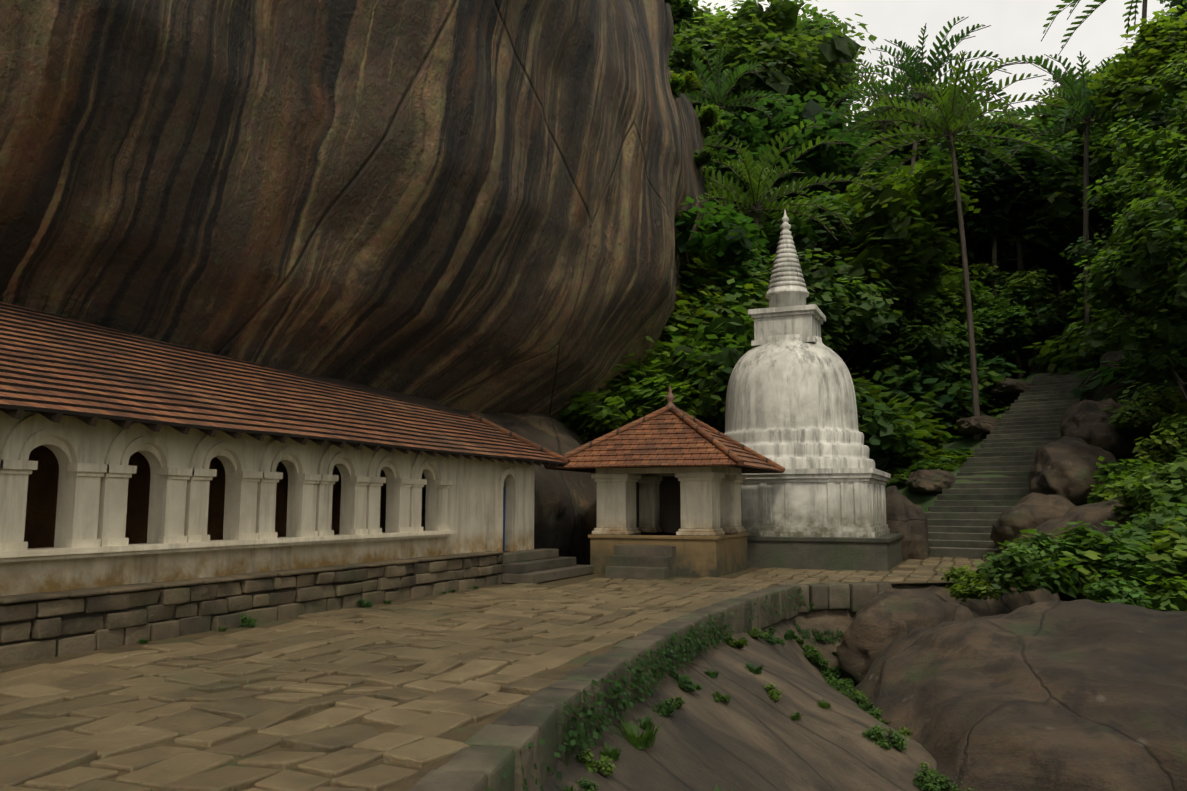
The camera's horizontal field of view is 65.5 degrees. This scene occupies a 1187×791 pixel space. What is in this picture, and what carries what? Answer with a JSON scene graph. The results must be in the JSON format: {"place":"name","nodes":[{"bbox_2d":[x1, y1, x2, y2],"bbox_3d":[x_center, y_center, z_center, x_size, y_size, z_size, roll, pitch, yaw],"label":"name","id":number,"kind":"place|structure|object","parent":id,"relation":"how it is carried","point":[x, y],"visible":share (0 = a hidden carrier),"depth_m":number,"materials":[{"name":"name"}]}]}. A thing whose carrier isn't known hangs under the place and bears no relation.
{"place":"outdoors","nodes":[
{"label":"outdoors","id":0,"kind":"place"},
{"bbox_2d":[24,445,386,547],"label":"arched openings","id":1,"kind":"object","parent":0,"point":[41,507],"depth_m":15.62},
{"bbox_2d":[636,466,740,532],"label":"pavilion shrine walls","id":2,"kind":"structure","parent":0,"point":[669,502],"depth_m":24.99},
{"bbox_2d":[544,364,1153,790],"bbox_3d":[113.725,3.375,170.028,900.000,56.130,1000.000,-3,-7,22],"label":"ground","id":3,"kind":"structure","parent":0,"point":[750,736],"depth_m":11.96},
{"bbox_2d":[0,0,711,423],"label":"rock overhang","id":4,"kind":"object","parent":3,"relation":"on","point":[466,204],"visible":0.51,"depth_m":18.69,"materials":[{"name":"stone"}]},
{"bbox_2d":[670,0,700,34],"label":"cliff shrub","id":5,"kind":"object","parent":4,"relation":"on","point":[686,11],"visible":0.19,"depth_m":42.39,"materials":[{"name":"green plant"}]},
{"bbox_2d":[670,71,702,93],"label":"cliff shrub","id":6,"kind":"object","parent":4,"relation":"on","point":[689,78],"visible":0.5,"depth_m":40.31,"materials":[{"name":"green plant"}]},
{"bbox_2d":[693,146,718,178],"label":"cliff shrub","id":7,"kind":"object","parent":4,"relation":"on","point":[704,157],"visible":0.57,"depth_m":41.36,"materials":[{"name":"green plant"}]},
{"bbox_2d":[697,105,728,138],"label":"cliff shrub","id":8,"kind":"object","parent":4,"relation":"on","point":[708,115],"visible":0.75,"depth_m":44.49,"materials":[{"name":"green plant"}]},
{"bbox_2d":[0,557,991,790],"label":"stone pavement","id":9,"kind":"structure","parent":3,"relation":"on","point":[464,733],"depth_m":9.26,"materials":[{"name":"stone"}]},
{"bbox_2d":[0,551,503,665],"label":"stone plinth","id":10,"kind":"structure","parent":9,"relation":"on","point":[40,626],"depth_m":12.34,"materials":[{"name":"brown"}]},
{"bbox_2d":[0,410,534,595],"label":"arcade wall","id":11,"kind":"structure","parent":9,"relation":"on","point":[92,548],"depth_m":13.33,"materials":[{"name":"paint"}]},
{"bbox_2d":[0,368,565,467],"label":"eave timber","id":12,"kind":"object","parent":11,"relation":"on","point":[54,418],"visible":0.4,"depth_m":13.42,"materials":[{"name":"brown wood"}]},
{"bbox_2d":[0,302,569,464],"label":"tiled roof","id":13,"kind":"structure","parent":11,"relation":"on","point":[100,372],"depth_m":14.52,"materials":[{"name":"tile"}]},
{"bbox_2d":[498,548,593,583],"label":"door steps","id":14,"kind":"structure","parent":9,"relation":"on","point":[541,565],"depth_m":20.71,"materials":[{"name":"stone"}]},
{"bbox_2d":[602,545,675,579],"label":"steps","id":15,"kind":"structure","parent":9,"relation":"on","point":[646,562],"depth_m":21.66,"materials":[{"name":"stone"}]},
{"bbox_2d":[588,532,748,576],"bbox_3d":[2.006,4.068,23.676,3.300,1.050,3.300,-3,-7,22],"label":"pavilion base","id":16,"kind":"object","parent":9,"relation":"on","point":[713,556],"depth_m":22.24,"materials":[{"name":"stone"}]},
{"bbox_2d":[591,466,745,535],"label":"pavilion pillars","id":17,"kind":"structure","parent":16,"relation":"on","point":[710,501],"depth_m":22.86,"materials":[{"name":"paint"}]},
{"bbox_2d":[544,404,784,473],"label":"pavilion roof","id":18,"kind":"structure","parent":17,"relation":"on","point":[673,436],"depth_m":22.65,"materials":[{"name":"tile"}]},
{"bbox_2d":[747,533,902,570],"bbox_3d":[5.988,4.653,27.611,6.020,1.020,6.020,-3,-7,22],"label":"stupa base","id":19,"kind":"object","parent":9,"relation":"on","point":[883,553],"depth_m":24.50,"materials":[{"name":"stone"}]},
{"bbox_2d":[724,210,890,537],"bbox_3d":[5.988,-0.858,28.268,5.260,10.080,5.260,-3,-7,22],"label":"stupa","id":20,"kind":"object","parent":19,"relation":"on","point":[791,407],"visible":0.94,"depth_m":26.28,"materials":[{"name":"paint"}]},
{"bbox_2d":[421,409,596,564],"bbox_3d":[-3.707,3.414,28.357,9.039,6.855,12.797,1,-7,-5],"label":"cliff foot","id":21,"kind":"object","parent":3,"relation":"on","point":[565,513],"visible":0.09,"depth_m":25.61},
{"bbox_2d":[575,749,614,775],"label":"kerb weed","id":22,"kind":"object","parent":3,"relation":"on","point":[586,759],"visible":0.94,"depth_m":7.90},
{"bbox_2d":[618,719,662,748],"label":"kerb tuft","id":23,"kind":"object","parent":3,"relation":"on","point":[643,740],"visible":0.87,"depth_m":8.98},
{"bbox_2d":[554,336,729,442],"bbox_3d":[0.871,1.864,32.276,6.894,8.229,8.373,4,-8,-28],"label":"cliff foot thicket","id":24,"kind":"object","parent":3,"relation":"on","point":[708,396],"visible":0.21,"depth_m":30.93,"materials":[{"name":"green plant"}]},
{"bbox_2d":[408,582,891,790],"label":"kerb stones","id":25,"kind":"object","parent":3,"relation":"on","point":[489,756],"visible":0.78,"depth_m":8.49,"materials":[{"name":"stone"}]},
{"bbox_2d":[487,587,1071,790],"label":"kerb moss","id":26,"kind":"object","parent":25,"relation":"on","point":[582,742],"visible":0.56,"depth_m":9.98,"materials":[{"name":"plant"}]},
{"bbox_2d":[575,343,727,443],"bbox_3d":[1.581,1.964,32.005,6.658,7.947,8.086,5,-8,-34],"label":"cliff foot thicket","id":27,"kind":"object","parent":3,"relation":"on","point":[601,414],"visible":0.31,"depth_m":30.74,"materials":[{"name":"green plant"}]},
{"bbox_2d":[656,290,721,346],"bbox_3d":[0.272,-0.369,38.276,10.461,12.424,10.926,1,-7,-12],"label":"shrub","id":28,"kind":"object","parent":3,"relation":"on","point":[676,319],"visible":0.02,"depth_m":35.64,"materials":[{"name":"green plant"}]},
{"bbox_2d":[672,0,716,30],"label":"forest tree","id":29,"kind":"object","parent":3,"relation":"on","point":[702,22],"visible":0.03,"depth_m":85.61,"materials":[{"name":"green plant"}]},
{"bbox_2d":[657,305,753,433],"bbox_3d":[4.096,1.378,34.700,7.583,9.051,9.210,-4,-8,31],"label":"tree","id":30,"kind":"object","parent":3,"relation":"on","point":[726,339],"visible":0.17,"depth_m":32.34,"materials":[{"name":"green plant"}]},
{"bbox_2d":[687,96,755,205],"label":"palm","id":31,"kind":"object","parent":3,"relation":"on","point":[716,142],"visible":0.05,"depth_m":49.16,"materials":[{"name":"green plant"}]},
{"bbox_2d":[671,38,792,213],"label":"palm","id":32,"kind":"object","parent":3,"relation":"on","point":[716,90],"visible":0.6,"depth_m":54.16,"materials":[{"name":"green plant"}]},
{"bbox_2d":[663,247,808,357],"bbox_3d":[3.586,-0.818,38.539,10.461,12.424,10.926,2,-7,-17],"label":"tree","id":33,"kind":"object","parent":3,"relation":"on","point":[698,267],"visible":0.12,"depth_m":37.14,"materials":[{"name":"green plant"}]},
{"bbox_2d":[674,196,831,346],"bbox_3d":[5.270,-1.757,39.963,11.157,12.687,10.682,0,-7,-2],"label":"forest tree","id":34,"kind":"object","parent":3,"relation":"on","point":[730,238],"visible":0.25,"depth_m":37.21,"materials":[{"name":"green plant"}]},
{"bbox_2d":[668,0,876,144],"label":"forest tree","id":35,"kind":"object","parent":3,"relation":"on","point":[796,66],"visible":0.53,"depth_m":58.76,"materials":[{"name":"green plant"}]},
{"bbox_2d":[697,120,879,260],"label":"palm","id":36,"kind":"object","parent":3,"relation":"on","point":[756,197],"visible":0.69,"depth_m":41.83,"materials":[{"name":"green plant"}]},
{"bbox_2d":[689,248,901,353],"bbox_3d":[7.028,-0.857,38.912,9.833,11.181,9.415,3,-7,-22],"label":"tree","id":37,"kind":"object","parent":3,"relation":"on","point":[842,307],"visible":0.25,"depth_m":36.79,"materials":[{"name":"green plant"}]},
{"bbox_2d":[725,4,874,113],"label":"forest tree","id":38,"kind":"object","parent":3,"relation":"on","point":[819,21],"visible":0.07,"depth_m":79.40,"materials":[{"name":"green plant"}]},
{"bbox_2d":[704,85,909,223],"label":"forest tree","id":39,"kind":"object","parent":3,"relation":"on","point":[821,159],"visible":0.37,"depth_m":51.41,"materials":[{"name":"green plant"}]},
{"bbox_2d":[741,188,923,296],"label":"forest tree","id":40,"kind":"object","parent":3,"relation":"on","point":[810,233],"visible":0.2,"depth_m":43.90,"materials":[{"name":"green plant"}]},
{"bbox_2d":[799,259,912,363],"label":"forest tree","id":41,"kind":"object","parent":3,"relation":"on","point":[868,344],"visible":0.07,"depth_m":45.86,"materials":[{"name":"green plant"}]},
{"bbox_2d":[775,156,980,400],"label":"forest tree","id":42,"kind":"object","parent":3,"relation":"on","point":[891,208],"visible":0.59,"depth_m":44.44,"materials":[{"name":"green plant"}]},
{"bbox_2d":[839,300,928,384],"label":"thicket","id":43,"kind":"object","parent":3,"relation":"on","point":[859,364],"visible":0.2,"depth_m":47.29,"materials":[{"name":"green plant"}]},
{"bbox_2d":[853,377,917,470],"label":"undergrowth","id":44,"kind":"object","parent":3,"relation":"on","point":[882,432],"visible":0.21,"depth_m":38.57,"materials":[{"name":"green plant"}]},
{"bbox_2d":[862,723,908,750],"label":"shrub","id":45,"kind":"object","parent":3,"relation":"on","point":[895,739],"visible":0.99,"depth_m":12.72,"materials":[{"name":"green plant"}]},
{"bbox_2d":[848,368,942,427],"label":"undergrowth","id":46,"kind":"object","parent":3,"relation":"on","point":[920,414],"visible":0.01,"depth_m":42.63,"materials":[{"name":"green plant"}]},
{"bbox_2d":[832,52,963,165],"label":"tree","id":47,"kind":"object","parent":3,"relation":"on","point":[883,124],"visible":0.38,"depth_m":61.28,"materials":[{"name":"green plant"}]},
{"bbox_2d":[858,410,952,464],"bbox_3d":[12.807,1.739,42.158,6.755,3.290,6.357,-5,-8,36],"label":"bush","id":48,"kind":"object","parent":3,"relation":"on","point":[927,437],"visible":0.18,"depth_m":39.64,"materials":[{"name":"green plant"}]},
{"bbox_2d":[885,486,929,560],"bbox_3d":[9.556,4.215,29.488,2.183,2.653,2.621,-3,-7,22],"label":"boulder","id":49,"kind":"object","parent":3,"relation":"on","point":[906,517],"visible":0.38,"depth_m":28.65,"materials":[{"name":"stone"}]},
{"bbox_2d":[836,588,980,683],"bbox_3d":[6.392,4.862,18.416,2.972,1.995,3.130,-3,-7,22],"label":"boulder","id":50,"kind":"object","parent":3,"relation":"on","point":[882,621],"visible":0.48,"depth_m":17.62,"materials":[{"name":"stone"}]},
{"bbox_2d":[828,16,1013,365],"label":"palm","id":51,"kind":"object","parent":3,"relation":"on","point":[914,72],"visible":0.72,"depth_m":47.43,"materials":[{"name":"green plant"}]},
{"bbox_2d":[851,83,992,175],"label":"forest tree","id":52,"kind":"object","parent":3,"relation":"on","point":[907,149],"visible":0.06,"depth_m":67.55,"materials":[{"name":"green plant"}]},
{"bbox_2d":[856,350,1003,434],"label":"thicket","id":53,"kind":"object","parent":3,"relation":"on","point":[929,396],"visible":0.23,"depth_m":45.02,"materials":[{"name":"green plant"}]},
{"bbox_2d":[905,469,955,492],"bbox_3d":[13.358,3.397,36.307,1.909,0.930,4.097,-5,-8,34],"label":"boulder","id":54,"kind":"object","parent":3,"relation":"on","point":[929,481],"visible":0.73,"depth_m":35.01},
{"bbox_2d":[913,768,954,790],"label":"shrub","id":55,"kind":"object","parent":3,"relation":"on","point":[926,782],"visible":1,"depth_m":12.12,"materials":[{"name":"green plant"}]},
{"bbox_2d":[884,295,989,383],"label":"thicket","id":56,"kind":"object","parent":3,"relation":"on","point":[930,333],"visible":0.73,"depth_m":45.91,"materials":[{"name":"green plant"}]},
{"bbox_2d":[873,343,1025,430],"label":"thicket","id":57,"kind":"object","parent":3,"relation":"on","point":[915,389],"visible":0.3,"depth_m":45.07,"materials":[{"name":"green plant"}]},
{"bbox_2d":[848,50,1066,439],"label":"palm","id":58,"kind":"object","parent":3,"relation":"on","point":[952,126],"visible":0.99,"depth_m":41.77,"materials":[{"name":"green plant"}]},
{"bbox_2d":[934,264,989,322],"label":"forest tree","id":59,"kind":"object","parent":3,"relation":"on","point":[961,289],"visible":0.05,"depth_m":49.25,"materials":[{"name":"green plant"}]},
{"bbox_2d":[956,415,1000,436],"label":"boulder","id":60,"kind":"object","parent":3,"relation":"on","point":[982,425],"visible":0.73,"depth_m":40.27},
{"bbox_2d":[940,229,1017,290],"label":"forest tree","id":61,"kind":"object","parent":3,"relation":"on","point":[972,259],"visible":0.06,"depth_m":56.34,"materials":[{"name":"green plant"}]},
{"bbox_2d":[908,108,1083,375],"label":"forest tree","id":62,"kind":"object","parent":3,"relation":"on","point":[1036,182],"visible":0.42,"depth_m":51.99,"materials":[{"name":"green plant"}]},
{"bbox_2d":[950,286,1061,367],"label":"thicket","id":63,"kind":"object","parent":3,"relation":"on","point":[1004,322],"visible":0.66,"depth_m":50.40,"materials":[{"name":"green plant"}]},
{"bbox_2d":[924,369,1096,559],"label":"hill stairs","id":64,"kind":"structure","parent":3,"relation":"on","point":[963,519],"depth_m":35.42,"materials":[{"name":"stone"}]},
{"bbox_2d":[991,378,1031,396],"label":"boulder","id":65,"kind":"object","parent":3,"relation":"on","point":[1010,386],"visible":0.64,"depth_m":45.40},
{"bbox_2d":[958,237,1067,292],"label":"forest tree","id":66,"kind":"object","parent":3,"relation":"on","point":[1052,262],"visible":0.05,"depth_m":57.36,"materials":[{"name":"green plant"}]},
{"bbox_2d":[854,599,1186,790],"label":"boulder","id":67,"kind":"object","parent":3,"relation":"on","point":[1083,695],"visible":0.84,"depth_m":13.00,"materials":[{"name":"stone"}]},
{"bbox_2d":[940,565,1000,601],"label":"shrub","id":68,"kind":"object","parent":67,"relation":"on","point":[966,585],"visible":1,"depth_m":18.71,"materials":[{"name":"green plant"}]},
{"bbox_2d":[971,542,1055,595],"bbox_3d":[8.423,3.486,18.675,1.744,1.080,1.846,-4,-8,28],"label":"shrub","id":69,"kind":"object","parent":67,"relation":"on","point":[1007,574],"visible":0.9,"depth_m":18.29,"materials":[{"name":"green plant"}]},
{"bbox_2d":[997,521,1153,598],"bbox_3d":[9.673,3.298,18.972,2.902,1.431,3.514,0,-7,-2],"label":"shrub","id":70,"kind":"object","parent":67,"relation":"on","point":[1077,541],"visible":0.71,"depth_m":18.34,"materials":[{"name":"green plant"}]},
{"bbox_2d":[1105,585,1151,608],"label":"shrub","id":71,"kind":"object","parent":67,"relation":"on","point":[1128,599],"visible":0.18,"depth_m":16.15,"materials":[{"name":"green plant"}]},
{"bbox_2d":[1082,546,1180,602],"bbox_3d":[10.151,3.481,17.378,2.077,1.215,1.962,-1,-7,7],"label":"shrub","id":72,"kind":"object","parent":67,"relation":"on","point":[1136,577],"visible":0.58,"depth_m":17.21,"materials":[{"name":"green plant"}]},
{"bbox_2d":[1095,572,1186,610],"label":"shrub","id":73,"kind":"object","parent":67,"relation":"on","point":[1175,599],"visible":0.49,"depth_m":16.53,"materials":[{"name":"green plant"}]},
{"bbox_2d":[937,133,1110,373],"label":"forest tree","id":74,"kind":"object","parent":3,"relation":"on","point":[999,217],"visible":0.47,"depth_m":52.84,"materials":[{"name":"green plant"}]},
{"bbox_2d":[969,260,1083,377],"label":"tree","id":75,"kind":"object","parent":3,"relation":"on","point":[1031,284],"visible":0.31,"depth_m":51.81,"materials":[{"name":"green plant"}]},
{"bbox_2d":[990,492,1075,552],"bbox_3d":[13.934,4.098,28.433,2.536,2.230,4.962,-6,-9,39],"label":"boulder","id":76,"kind":"object","parent":3,"relation":"on","point":[1033,510],"visible":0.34,"depth_m":26.99,"materials":[{"name":"stone"}]},
{"bbox_2d":[991,238,1091,299],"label":"forest tree","id":77,"kind":"object","parent":3,"relation":"on","point":[1067,285],"visible":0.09,"depth_m":58.18,"materials":[{"name":"green plant"}]},
{"bbox_2d":[975,199,1108,321],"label":"forest tree","id":78,"kind":"object","parent":3,"relation":"on","point":[1009,250],"visible":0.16,"depth_m":55.85,"materials":[{"name":"green plant"}]},
{"bbox_2d":[1005,313,1083,371],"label":"undergrowth","id":79,"kind":"object","parent":3,"relation":"on","point":[1025,352],"visible":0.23,"depth_m":52.96,"materials":[{"name":"green plant"}]},
{"bbox_2d":[989,44,1158,368],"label":"palm","id":80,"kind":"object","parent":3,"relation":"on","point":[1085,109],"visible":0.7,"depth_m":48.08,"materials":[{"name":"green plant"}]},
{"bbox_2d":[1028,436,1119,505],"bbox_3d":[16.728,2.704,32.092,3.067,2.654,6.601,-3,-7,22],"label":"boulder","id":81,"kind":"object","parent":3,"relation":"on","point":[1063,466],"visible":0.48,"depth_m":30.07,"materials":[{"name":"stone"}]},
{"bbox_2d":[1011,115,1145,292],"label":"forest tree","id":82,"kind":"object","parent":3,"relation":"on","point":[1058,205],"visible":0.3,"depth_m":51.43,"materials":[{"name":"green plant"}]},
{"bbox_2d":[1031,54,1135,294],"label":"forest tree","id":83,"kind":"object","parent":3,"relation":"on","point":[1043,119],"visible":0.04,"depth_m":56.22,"materials":[{"name":"green plant"}]},
{"bbox_2d":[1024,304,1153,374],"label":"undergrowth","id":84,"kind":"object","parent":3,"relation":"on","point":[1054,356],"visible":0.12,"depth_m":47.59,"materials":[{"name":"green plant"}]},
{"bbox_2d":[1027,497,1152,601],"bbox_3d":[14.002,3.995,23.654,5.017,2.831,5.541,2,-7,-17],"label":"boulder","id":85,"kind":"object","parent":3,"relation":"on","point":[1096,514],"visible":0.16,"depth_m":23.31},
{"bbox_2d":[1104,475,1186,522],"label":"shrub","id":86,"kind":"object","parent":85,"relation":"on","point":[1139,498],"visible":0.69,"depth_m":21.73,"materials":[{"name":"green plant"}]},
{"bbox_2d":[1116,453,1186,507],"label":"shrub","id":87,"kind":"object","parent":85,"relation":"on","point":[1172,479],"visible":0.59,"depth_m":22.31,"materials":[{"name":"green plant"}]},
{"bbox_2d":[1059,398,1146,459],"bbox_3d":[19.818,1.399,36.012,2.863,2.401,7.118,-6,-9,39],"label":"boulder","id":88,"kind":"object","parent":3,"relation":"on","point":[1086,421],"visible":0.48,"depth_m":34.06,"materials":[{"name":"stone"}]},
{"bbox_2d":[1049,513,1166,564],"bbox_3d":[11.475,3.241,19.763,3.514,1.431,2.902,5,-8,-34],"label":"shrub","id":89,"kind":"object","parent":3,"relation":"on","point":[1133,525],"visible":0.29,"depth_m":19.11,"materials":[{"name":"green plant"}]},
{"bbox_2d":[1080,366,1139,401],"bbox_3d":[22.858,-0.045,40.370,3.126,2.266,6.198,-3,-7,22],"label":"boulder","id":90,"kind":"object","parent":3,"relation":"on","point":[1096,392],"visible":0.22,"depth_m":38.05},
{"bbox_2d":[1041,0,1186,55],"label":"palm","id":91,"kind":"object","parent":3,"relation":"on","point":[1129,13],"visible":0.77,"depth_m":58.14,"materials":[{"name":"green plant"}]},
{"bbox_2d":[1057,518,1186,598],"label":"shrub","id":92,"kind":"object","parent":3,"relation":"on","point":[1176,551],"visible":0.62,"depth_m":17.89,"materials":[{"name":"green plant"}]},
{"bbox_2d":[1059,93,1186,296],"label":"tree","id":93,"kind":"object","parent":3,"relation":"on","point":[1085,250],"visible":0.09,"depth_m":40.95,"materials":[{"name":"green plant"}]},
{"bbox_2d":[1061,129,1186,402],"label":"tree","id":94,"kind":"object","parent":3,"relation":"on","point":[1155,240],"visible":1,"depth_m":28.57,"materials":[{"name":"green plant"}]},
{"bbox_2d":[1087,456,1163,503],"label":"ridge bush","id":95,"kind":"object","parent":3,"relation":"on","point":[1112,471],"visible":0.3,"depth_m":27.44,"materials":[{"name":"green plant"}]},
{"bbox_2d":[1069,348,1186,404],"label":"undergrowth","id":96,"kind":"object","parent":3,"relation":"on","point":[1105,374],"visible":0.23,"depth_m":38.08,"materials":[{"name":"green plant"}]},
{"bbox_2d":[1084,50,1186,276],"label":"tree","id":97,"kind":"object","parent":3,"relation":"on","point":[1149,97],"visible":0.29,"depth_m":33.55,"materials":[{"name":"green plant"}]},
{"bbox_2d":[1087,5,1186,133],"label":"forest tree","id":98,"kind":"object","parent":3,"relation":"on","point":[1166,36],"visible":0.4,"depth_m":44.24,"materials":[{"name":"green plant"}]},
{"bbox_2d":[1108,401,1167,434],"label":"ridge bush","id":99,"kind":"object","parent":3,"relation":"on","point":[1123,419],"visible":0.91,"depth_m":32.28,"materials":[{"name":"green plant"}]},
{"bbox_2d":[1102,377,1182,449],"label":"undergrowth","id":100,"kind":"object","parent":3,"relation":"on","point":[1136,394],"visible":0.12,"depth_m":34.22,"materials":[{"name":"green plant"}]},
{"bbox_2d":[1125,427,1186,471],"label":"ridge bush","id":101,"kind":"object","parent":3,"relation":"on","point":[1165,452],"visible":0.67,"depth_m":27.77,"materials":[{"name":"green plant"}]},
{"bbox_2d":[1152,412,1186,459],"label":"ridge bush","id":102,"kind":"object","parent":3,"relation":"on","point":[1179,427],"visible":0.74,"depth_m":27.53,"materials":[{"name":"green plant"}]},
{"bbox_2d":[690,0,1175,125],"label":"sky","id":103,"kind":"structure","parent":0,"point":[1016,29],"materials":[{"name":"white"}]},
{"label":"right boulder path","id":104,"kind":"structure","parent":0,"visible":0},
{"bbox_2d":[1118,502,1186,548],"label":"shrub","id":105,"kind":"object","parent":104,"relation":"on","point":[1155,521],"visible":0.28,"depth_m":18.96,"materials":[{"name":"green plant"}]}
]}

